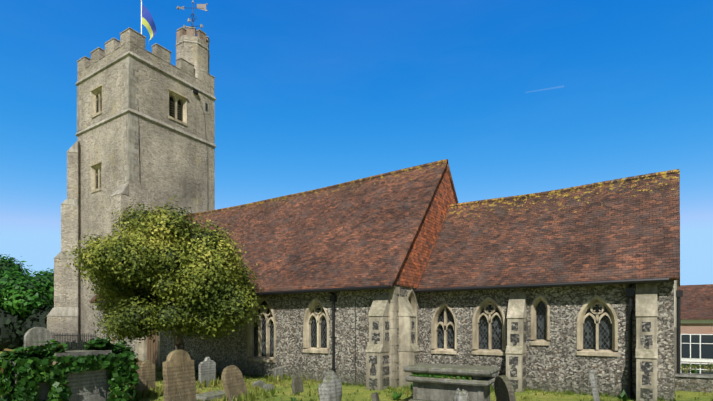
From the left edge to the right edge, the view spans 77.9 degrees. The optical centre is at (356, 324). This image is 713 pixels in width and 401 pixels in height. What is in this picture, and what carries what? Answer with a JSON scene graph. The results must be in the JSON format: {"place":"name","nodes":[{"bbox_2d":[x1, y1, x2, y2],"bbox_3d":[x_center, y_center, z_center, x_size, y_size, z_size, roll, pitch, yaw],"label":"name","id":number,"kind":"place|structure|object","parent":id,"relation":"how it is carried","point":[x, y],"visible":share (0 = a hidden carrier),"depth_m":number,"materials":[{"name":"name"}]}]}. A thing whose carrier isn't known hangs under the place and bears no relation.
{"place":"outdoors","nodes":[
{"label":"outdoors","id":0,"kind":"place"},
{"bbox_2d":[0,351,712,400],"bbox_3d":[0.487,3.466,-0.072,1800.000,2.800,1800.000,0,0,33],"label":"ground","id":1,"kind":"structure","parent":0,"point":[365,393],"depth_m":12.91,"materials":[{"name":"green plant"}]},
{"bbox_2d":[0,305,52,350],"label":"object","id":2,"kind":"object","parent":1,"relation":"on","point":[14,329],"visible":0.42,"depth_m":34.12,"materials":[{"name":"plant"}]},
{"bbox_2d":[0,254,53,317],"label":"green tree","id":3,"kind":"object","parent":1,"relation":"on","point":[24,294],"visible":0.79,"depth_m":34.78,"materials":[{"name":"green plant"}]},
{"bbox_2d":[0,335,139,400],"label":"monument ivy","id":4,"kind":"object","parent":1,"relation":"on","point":[98,369],"visible":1,"depth_m":9.88,"materials":[{"name":"plant"}]},
{"bbox_2d":[51,332,96,350],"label":"iron railings","id":5,"kind":"object","parent":1,"relation":"on","point":[70,335],"visible":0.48,"depth_m":25.74,"materials":[{"name":"grey metal"}]},
{"bbox_2d":[58,338,92,350],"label":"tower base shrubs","id":6,"kind":"object","parent":1,"relation":"on","point":[91,339],"visible":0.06,"depth_m":26.11,"materials":[{"name":"green plant"}]},
{"bbox_2d":[58,195,267,349],"bbox_3d":[-6.956,-1.248,16.172,8.186,6.948,6.179,0,0,33],"label":"holly tree","id":7,"kind":"object","parent":1,"relation":"on","point":[147,268],"visible":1,"depth_m":14.62,"materials":[{"name":"green plant"}]},
{"bbox_2d":[136,350,247,400],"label":"gravestones","id":8,"kind":"object","parent":1,"relation":"on","point":[178,375],"visible":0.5,"depth_m":10.38,"materials":[{"name":"beige stone"}]},
{"bbox_2d":[0,327,599,400],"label":"headstones","id":9,"kind":"object","parent":1,"relation":"on","point":[33,336],"depth_m":13.61,"materials":[{"name":"grey stone"}]},
{"bbox_2d":[318,371,341,400],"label":"headstone","id":10,"kind":"object","parent":1,"relation":"on","point":[330,387],"visible":1,"depth_m":9.90,"materials":[{"name":"grey stone"}]},
{"bbox_2d":[46,0,682,400],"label":"church","id":11,"kind":"structure","parent":1,"relation":"on","point":[380,282],"depth_m":16.08,"materials":[{"name":"stone"}]},
{"bbox_2d":[136,363,712,400],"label":"grass tufts","id":12,"kind":"object","parent":1,"relation":"on","point":[251,396],"visible":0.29,"depth_m":13.27,"materials":[{"name":"green plant"}]},
{"bbox_2d":[159,368,699,400],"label":"weed plants","id":13,"kind":"object","parent":1,"relation":"on","point":[623,396],"visible":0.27,"depth_m":11.99,"materials":[{"name":"green plant"}]},
{"bbox_2d":[403,363,498,400],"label":"chest tomb","id":14,"kind":"object","parent":1,"relation":"on","point":[437,382],"visible":1,"depth_m":10.82,"materials":[{"name":"stone"}]},
{"bbox_2d":[454,388,468,400],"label":"gravestone","id":15,"kind":"object","parent":1,"relation":"on","point":[460,395],"visible":0.96,"depth_m":10.30,"materials":[{"name":"grey stone"}]},
{"bbox_2d":[675,372,712,392],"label":"boundary wall","id":16,"kind":"structure","parent":1,"relation":"on","point":[694,382],"depth_m":13.63,"materials":[{"name":"grey stone"}]},
{"bbox_2d":[681,323,712,363],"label":"brick building walls","id":17,"kind":"structure","parent":1,"relation":"on","point":[696,328],"depth_m":31.93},
{"bbox_2d":[680,284,712,319],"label":"roof","id":18,"kind":"structure","parent":17,"relation":"on","point":[696,302],"depth_m":33.42,"materials":[{"name":"brown tile"}]},
{"bbox_2d":[681,320,712,373],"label":"brick building windows","id":19,"kind":"structure","parent":17,"relation":"in","point":[696,347],"depth_m":31.87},
{"bbox_2d":[0,0,712,284],"label":"sky","id":20,"kind":"structure","parent":0,"point":[519,97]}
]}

